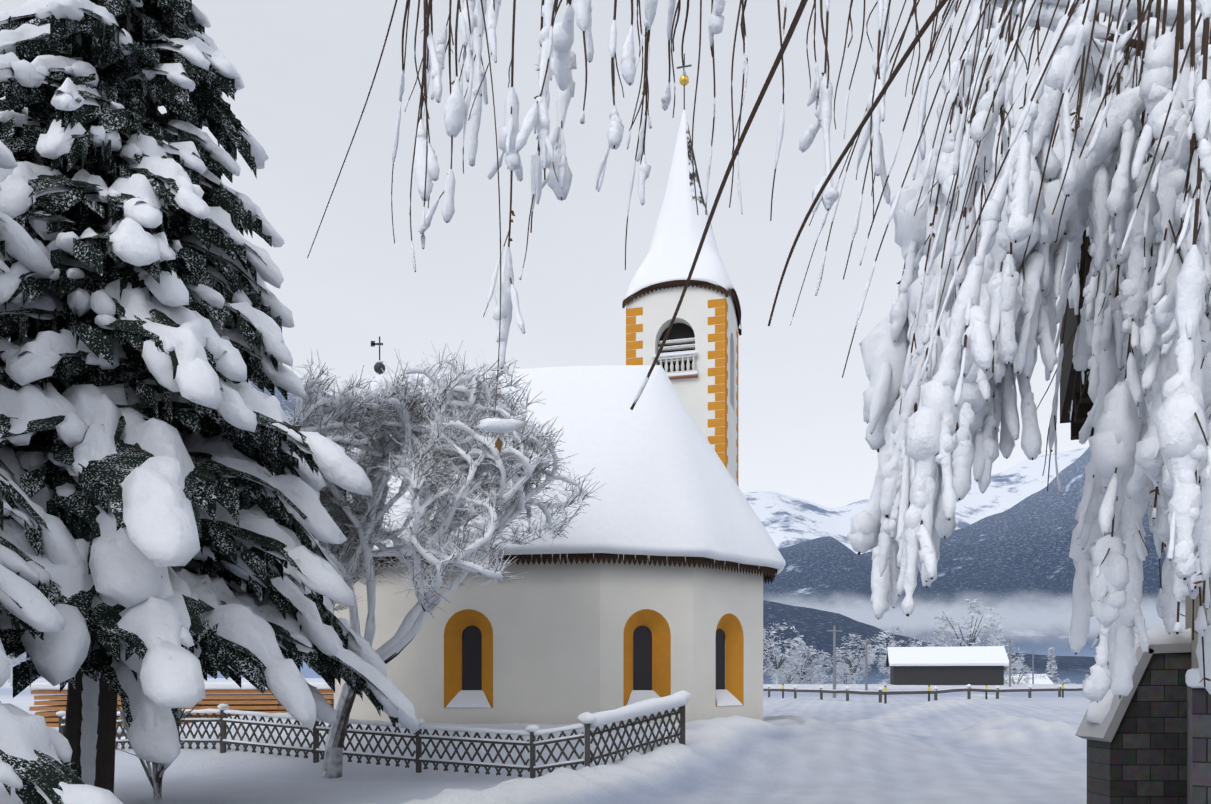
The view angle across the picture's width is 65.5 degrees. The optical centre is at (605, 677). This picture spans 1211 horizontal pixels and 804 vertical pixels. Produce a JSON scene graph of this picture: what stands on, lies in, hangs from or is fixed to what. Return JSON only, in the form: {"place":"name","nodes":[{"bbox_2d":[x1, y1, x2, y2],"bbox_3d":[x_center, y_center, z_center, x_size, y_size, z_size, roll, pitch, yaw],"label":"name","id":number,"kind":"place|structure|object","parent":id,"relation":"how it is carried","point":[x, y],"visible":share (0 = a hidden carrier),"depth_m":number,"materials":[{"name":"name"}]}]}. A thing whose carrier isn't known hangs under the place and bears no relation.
{"place":"outdoors","nodes":[
{"label":"outdoors","id":0,"kind":"place"},
{"bbox_2d":[8,654,21,682],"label":"frosted tree","id":1,"kind":"object","parent":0,"point":[10,671],"visible":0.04,"depth_m":150.62,"materials":[{"name":"grey plant"}]},
{"bbox_2d":[8,336,354,677],"bbox_3d":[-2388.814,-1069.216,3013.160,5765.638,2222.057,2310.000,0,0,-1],"label":"mountain forest","id":2,"kind":"object","parent":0,"point":[307,671],"depth_m":3859.76,"materials":[{"name":"plant"}]},
{"bbox_2d":[371,336,384,374],"bbox_3d":[-6.698,-9.262,27.724,0.422,1.550,0.340,0,0,-1],"label":"roof cross","id":3,"kind":"object","parent":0,"point":[378,367],"visible":0.96,"depth_m":27.67,"materials":[{"name":"grey metal"}]},
{"bbox_2d":[0,678,1090,803],"bbox_3d":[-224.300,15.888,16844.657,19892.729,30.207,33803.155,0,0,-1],"label":"ground snow","id":4,"kind":"structure","parent":0,"point":[945,748],"depth_m":19.91,"materials":[{"name":"white snow"}]},
{"bbox_2d":[7,652,28,685],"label":"frosted tree","id":5,"kind":"object","parent":4,"relation":"on","point":[12,656],"visible":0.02,"depth_m":107.18,"materials":[{"name":"grey plant"}]},
{"bbox_2d":[7,654,30,666],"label":"frosted tree","id":6,"kind":"object","parent":4,"relation":"on","point":[17,660],"visible":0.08,"depth_m":130.50,"materials":[{"name":"grey plant"}]},
{"bbox_2d":[0,221,136,803],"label":"spruce tree","id":7,"kind":"object","parent":4,"relation":"on","point":[45,776],"depth_m":10.24,"materials":[{"name":"green plant"}]},
{"bbox_2d":[0,140,142,803],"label":"snow","id":8,"kind":"structure","parent":7,"relation":"on","point":[24,734],"depth_m":10.72,"materials":[{"name":"white snow"}]},
{"bbox_2d":[116,685,209,798],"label":"shrub stems","id":9,"kind":"object","parent":4,"relation":"on","point":[155,777],"visible":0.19,"depth_m":15.37,"materials":[{"name":"grey plant"}]},
{"bbox_2d":[117,695,181,769],"bbox_3d":[-7.517,0.565,15.461,1.223,1.917,0.281,0,0,-1],"label":"snow shrub","id":10,"kind":"object","parent":9,"relation":"on","point":[125,724],"visible":0.1,"depth_m":15.39,"materials":[{"name":"white snow"}]},
{"bbox_2d":[29,689,333,726],"bbox_3d":[-13.326,0.959,30.718,9.298,1.140,2.060,0,0,-9],"label":"lumber stack","id":11,"kind":"object","parent":4,"relation":"on","point":[254,700],"visible":0.38,"depth_m":29.90,"materials":[{"name":"brown wood"}]},
{"bbox_2d":[30,682,330,689],"bbox_3d":[-13.324,0.269,30.713,9.200,0.220,2.250,0,0,-9],"label":"snowy lumber stack","id":12,"kind":"object","parent":11,"relation":"on","point":[208,686],"depth_m":29.79,"materials":[{"name":"white snow"}]},
{"bbox_2d":[0,0,419,793],"bbox_3d":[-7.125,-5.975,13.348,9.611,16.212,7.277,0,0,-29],"label":"snowy spruce tree","id":13,"kind":"object","parent":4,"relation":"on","point":[136,558],"depth_m":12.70,"materials":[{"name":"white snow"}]},
{"bbox_2d":[59,705,684,778],"bbox_3d":[-6.032,1.305,19.901,15.186,1.716,2.705,0,0,12],"label":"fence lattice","id":14,"kind":"object","parent":4,"relation":"on","point":[224,732],"visible":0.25,"depth_m":18.85,"materials":[{"name":"grey wood"}]},
{"bbox_2d":[56,690,690,767],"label":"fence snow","id":15,"kind":"structure","parent":14,"relation":"on","point":[649,706],"depth_m":18.57,"materials":[{"name":"white snow"}]},
{"bbox_2d":[239,341,605,778],"bbox_3d":[-4.226,-2.168,18.884,7.958,8.666,7.303,0,0,-1],"label":"apple tree","id":16,"kind":"object","parent":4,"relation":"on","point":[447,438],"depth_m":17.93,"materials":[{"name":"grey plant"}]},
{"bbox_2d":[334,556,762,723],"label":"chapel walls","id":17,"kind":"structure","parent":4,"relation":"on","point":[557,643],"depth_m":23.18,"materials":[{"name":"paint"}]},
{"bbox_2d":[346,365,785,575],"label":"church roof","id":18,"kind":"structure","parent":17,"relation":"on","point":[670,487],"depth_m":24.34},
{"bbox_2d":[359,553,775,583],"bbox_3d":[-0.344,-2.822,25.123,11.804,0.270,6.623,0,0,-46],"label":"roof eave","id":19,"kind":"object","parent":17,"relation":"attached to","point":[694,561],"depth_m":22.76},
{"bbox_2d":[412,553,777,571],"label":"icicles","id":20,"kind":"object","parent":19,"relation":"hanging from","point":[623,558],"visible":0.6,"depth_m":22.48,"materials":[{"name":"clear ice"}]},
{"bbox_2d":[658,323,694,371],"bbox_3d":[2.649,-10.037,31.700,2.310,4.700,2.310,0,0,15],"label":"belfry opening","id":21,"kind":"object","parent":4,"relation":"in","point":[680,331],"visible":0.03,"depth_m":30.57,"materials":[{"name":"black"}]},
{"bbox_2d":[622,282,741,334],"bbox_3d":[2.649,-12.315,31.700,3.430,0.744,3.430,0,0,15],"label":"roof eave","id":22,"kind":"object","parent":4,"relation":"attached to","point":[721,289],"depth_m":30.21,"materials":[{"name":"brown wood"}]},
{"bbox_2d":[625,110,740,328],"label":"snowy spire roof","id":23,"kind":"structure","parent":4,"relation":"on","point":[676,239],"depth_m":30.69,"materials":[{"name":"white snow"}]},
{"bbox_2d":[677,54,691,109],"bbox_3d":[2.649,-19.887,31.700,0.501,2.200,0.048,0,0,17],"label":"cross","id":24,"kind":"object","parent":23,"relation":"on","point":[679,67],"visible":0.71,"depth_m":31.68,"materials":[{"name":"grey metal"}]},
{"bbox_2d":[679,75,688,85],"bbox_3d":[2.649,-20.107,31.700,0.323,0.340,0.340,0,0,-1],"label":"gold ball","id":25,"kind":"object","parent":24,"relation":"attached to","point":[683,80],"visible":0.9,"depth_m":31.60,"materials":[{"name":"gold metal"}]},
{"bbox_2d":[669,374,697,379],"bbox_3d":[2.203,-9.602,30.060,1.480,0.110,0.161,0,0,15],"label":"tower balcony base","id":26,"kind":"object","parent":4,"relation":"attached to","point":[683,377],"visible":0.43,"depth_m":29.96,"materials":[{"name":"brown wood"}]},
{"bbox_2d":[653,339,697,373],"bbox_3d":[2.276,-10.267,30.329,1.480,1.220,0.710,0,0,15],"label":"balustrade","id":27,"kind":"object","parent":26,"relation":"on","point":[681,359],"visible":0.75,"depth_m":30.09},
{"bbox_2d":[763,635,784,677],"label":"frosted tree","id":28,"kind":"object","parent":4,"relation":"on","point":[769,660],"visible":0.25,"depth_m":168.61,"materials":[{"name":"grey plant"}]},
{"bbox_2d":[763,622,805,683],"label":"frosted tree","id":29,"kind":"object","parent":4,"relation":"on","point":[778,668],"visible":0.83,"depth_m":167.22,"materials":[{"name":"grey plant"}]},
{"bbox_2d":[770,671,804,683],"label":"bush","id":30,"kind":"object","parent":4,"relation":"on","point":[780,676],"visible":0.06,"depth_m":231.56,"materials":[{"name":"grey plant"}]},
{"bbox_2d":[770,651,809,683],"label":"frosted tree","id":31,"kind":"object","parent":4,"relation":"on","point":[785,681],"visible":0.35,"depth_m":188.70,"materials":[{"name":"grey plant"}]},
{"bbox_2d":[782,644,825,683],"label":"frosted tree","id":32,"kind":"object","parent":4,"relation":"on","point":[808,676],"visible":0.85,"depth_m":181.10,"materials":[{"name":"grey plant"}]},
{"bbox_2d":[783,658,826,683],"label":"frosted tree","id":33,"kind":"object","parent":4,"relation":"on","point":[822,674],"visible":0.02,"depth_m":214.99,"materials":[{"name":"grey plant"}]},
{"bbox_2d":[791,671,823,683],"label":"bush","id":34,"kind":"object","parent":4,"relation":"on","point":[812,679],"visible":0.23,"depth_m":209.49,"materials":[{"name":"grey plant"}]},
{"bbox_2d":[786,648,832,683],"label":"frosted tree","id":35,"kind":"object","parent":4,"relation":"on","point":[826,660],"visible":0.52,"depth_m":186.12,"materials":[{"name":"grey plant"}]},
{"bbox_2d":[822,673,847,683],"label":"bush","id":36,"kind":"object","parent":4,"relation":"on","point":[832,679],"visible":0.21,"depth_m":230.42,"materials":[{"name":"grey plant"}]},
{"bbox_2d":[836,663,862,683],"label":"bush","id":37,"kind":"object","parent":4,"relation":"on","point":[838,681],"visible":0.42,"depth_m":190.14,"materials":[{"name":"grey plant"}]},
{"bbox_2d":[836,650,870,683],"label":"frosted tree","id":38,"kind":"object","parent":4,"relation":"on","point":[852,678],"visible":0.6,"depth_m":175.13,"materials":[{"name":"grey plant"}]},
{"bbox_2d":[832,634,877,683],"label":"frosted tree","id":39,"kind":"object","parent":4,"relation":"on","point":[850,657],"visible":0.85,"depth_m":167.72,"materials":[{"name":"grey plant"}]},
{"bbox_2d":[877,657,889,678],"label":"frosted tree","id":40,"kind":"object","parent":4,"relation":"on","point":[881,668],"visible":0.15,"depth_m":167.06,"materials":[{"name":"grey plant"}]},
{"bbox_2d":[867,627,921,674],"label":"frosted tree","id":41,"kind":"object","parent":4,"relation":"on","point":[873,655],"visible":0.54,"depth_m":155.34,"materials":[{"name":"grey plant"}]},
{"bbox_2d":[763,687,1082,702],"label":"guardrail","id":42,"kind":"object","parent":4,"relation":"on","point":[880,693],"visible":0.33,"depth_m":65.60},
{"bbox_2d":[782,684,1063,703],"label":"fence posts","id":43,"kind":"object","parent":4,"relation":"on","point":[885,694],"visible":0.9,"depth_m":62.65,"materials":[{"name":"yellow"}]},
{"bbox_2d":[827,626,1036,697],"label":"utility poles","id":44,"kind":"object","parent":4,"relation":"on","point":[834,630],"visible":0.85,"depth_m":95.14,"materials":[{"name":"grey wood"}]},
{"bbox_2d":[917,638,948,646],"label":"frosted tree","id":45,"kind":"object","parent":4,"relation":"on","point":[928,645],"visible":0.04,"depth_m":164.54,"materials":[{"name":"grey plant"}]},
{"bbox_2d":[763,600,1108,683],"bbox_3d":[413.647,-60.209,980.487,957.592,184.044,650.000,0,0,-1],"label":"low hill forest","id":46,"kind":"object","parent":4,"relation":"on","point":[812,626],"visible":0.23,"depth_m":1086.44,"materials":[{"name":"plant"}]},
{"bbox_2d":[890,666,1003,684],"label":"barn walls","id":47,"kind":"structure","parent":4,"relation":"on","point":[945,675],"depth_m":122.12,"materials":[{"name":"grey wood"}]},
{"bbox_2d":[930,599,1005,646],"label":"frosted tree","id":48,"kind":"object","parent":4,"relation":"on","point":[993,639],"visible":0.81,"depth_m":149.65,"materials":[{"name":"grey plant"}]},
{"bbox_2d":[763,446,1184,656],"bbox_3d":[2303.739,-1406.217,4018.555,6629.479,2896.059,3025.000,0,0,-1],"label":"mountain forest","id":49,"kind":"object","parent":4,"relation":"on","point":[1020,550],"visible":0.08,"depth_m":4583.93,"materials":[{"name":"blue plant"}]},
{"bbox_2d":[990,639,1025,678],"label":"frosted tree","id":50,"kind":"object","parent":4,"relation":"on","point":[1014,661],"visible":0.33,"depth_m":169.41,"materials":[{"name":"grey plant"}]},
{"bbox_2d":[1004,663,1031,683],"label":"frosted tree","id":51,"kind":"object","parent":4,"relation":"on","point":[1013,681],"visible":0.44,"depth_m":194.07,"materials":[{"name":"grey plant"}]},
{"bbox_2d":[1045,648,1060,683],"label":"frosted tree","id":52,"kind":"object","parent":4,"relation":"on","point":[1051,651],"visible":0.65,"depth_m":211.57,"materials":[{"name":"grey plant"}]},
{"bbox_2d":[1057,679,1074,683],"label":"bush","id":53,"kind":"object","parent":4,"relation":"on","point":[1066,682],"visible":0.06,"depth_m":249.53,"materials":[{"name":"grey plant"}]},
{"bbox_2d":[1185,0,1210,803],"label":"house walls","id":54,"kind":"structure","parent":4,"relation":"on","point":[1198,745],"depth_m":4.89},
{"bbox_2d":[1087,652,1190,803],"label":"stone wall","id":55,"kind":"structure","parent":54,"relation":"attached to","point":[1141,758],"depth_m":7.42,"materials":[{"name":"grey stone"}]},
{"bbox_2d":[1075,643,1190,741],"bbox_3d":[4.369,0.113,7.598,0.950,0.786,0.430,0,0,-1],"label":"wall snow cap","id":56,"kind":"object","parent":55,"relation":"on","point":[1105,730],"visible":0.46,"depth_m":7.38,"materials":[{"name":"concrete"}]},
{"bbox_2d":[1086,625,1190,723],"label":"snow","id":57,"kind":"structure","parent":56,"relation":"on","point":[1099,710],"depth_m":7.52,"materials":[{"name":"white snow"}]},
{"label":"house walls","id":58,"kind":"object","parent":4,"relation":"on","visible":0},
{"bbox_2d":[1005,674,1053,683],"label":"snowy house roofs","id":59,"kind":"structure","parent":58,"relation":"on","point":[1042,680],"depth_m":209.04,"materials":[{"name":"white snow"}]},
{"bbox_2d":[0,0,1189,507],"label":"sky","id":60,"kind":"structure","parent":0,"point":[307,68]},
{"bbox_2d":[651,338,697,376],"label":"snow","id":61,"kind":"structure","parent":0,"point":[678,353],"depth_m":30.06,"materials":[{"name":"white snow"}]},
{"bbox_2d":[307,0,1210,702],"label":"hanging branches","id":62,"kind":"object","parent":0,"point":[1137,44],"visible":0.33,"depth_m":2.43,"materials":[{"name":"brown"}]},
{"bbox_2d":[392,0,1210,701],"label":"snow","id":63,"kind":"structure","parent":62,"relation":"on","point":[928,456],"depth_m":2.52,"materials":[{"name":"white snow"}]},
{"bbox_2d":[421,17,1210,681],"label":"birch dry leaves","id":64,"kind":"object","parent":62,"relation":"attached to","point":[499,443],"visible":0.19,"depth_m":2.86,"materials":[{"name":"brown plant"}]},
{"bbox_2d":[743,447,1088,553],"bbox_3d":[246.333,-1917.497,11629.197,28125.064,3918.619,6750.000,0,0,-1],"label":"mountain range","id":65,"kind":"structure","parent":0,"point":[786,520],"depth_m":14135.97,"materials":[{"name":"white snow"}]},
{"bbox_2d":[763,684,1082,691],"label":"fence rail","id":66,"kind":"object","parent":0,"point":[935,687],"depth_m":65.97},
{"bbox_2d":[885,646,1008,666],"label":"snow-covered roof","id":67,"kind":"structure","parent":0,"point":[955,656],"depth_m":123.01,"materials":[{"name":"white snow"}]},
{"bbox_2d":[772,598,1184,636],"bbox_3d":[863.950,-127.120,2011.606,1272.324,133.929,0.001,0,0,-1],"label":"fog bank","id":68,"kind":"structure","parent":0,"point":[1030,618],"depth_m":2010.87,"materials":[{"name":"white"}]},
{"bbox_2d":[1060,65,1136,439],"bbox_3d":[4.232,-2.022,4.126,4.030,1.270,1.640,0,0,23],"label":"trunk","id":69,"kind":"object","parent":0,"point":[1086,403],"depth_m":4.94,"materials":[{"name":"black wood"}]},
{"bbox_2d":[1185,668,1204,687],"bbox_3d":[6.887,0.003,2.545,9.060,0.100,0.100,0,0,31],"label":"snow clump","id":70,"kind":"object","parent":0,"point":[1192,678],"depth_m":4.84,"materials":[{"name":"white snow"}]}
]}

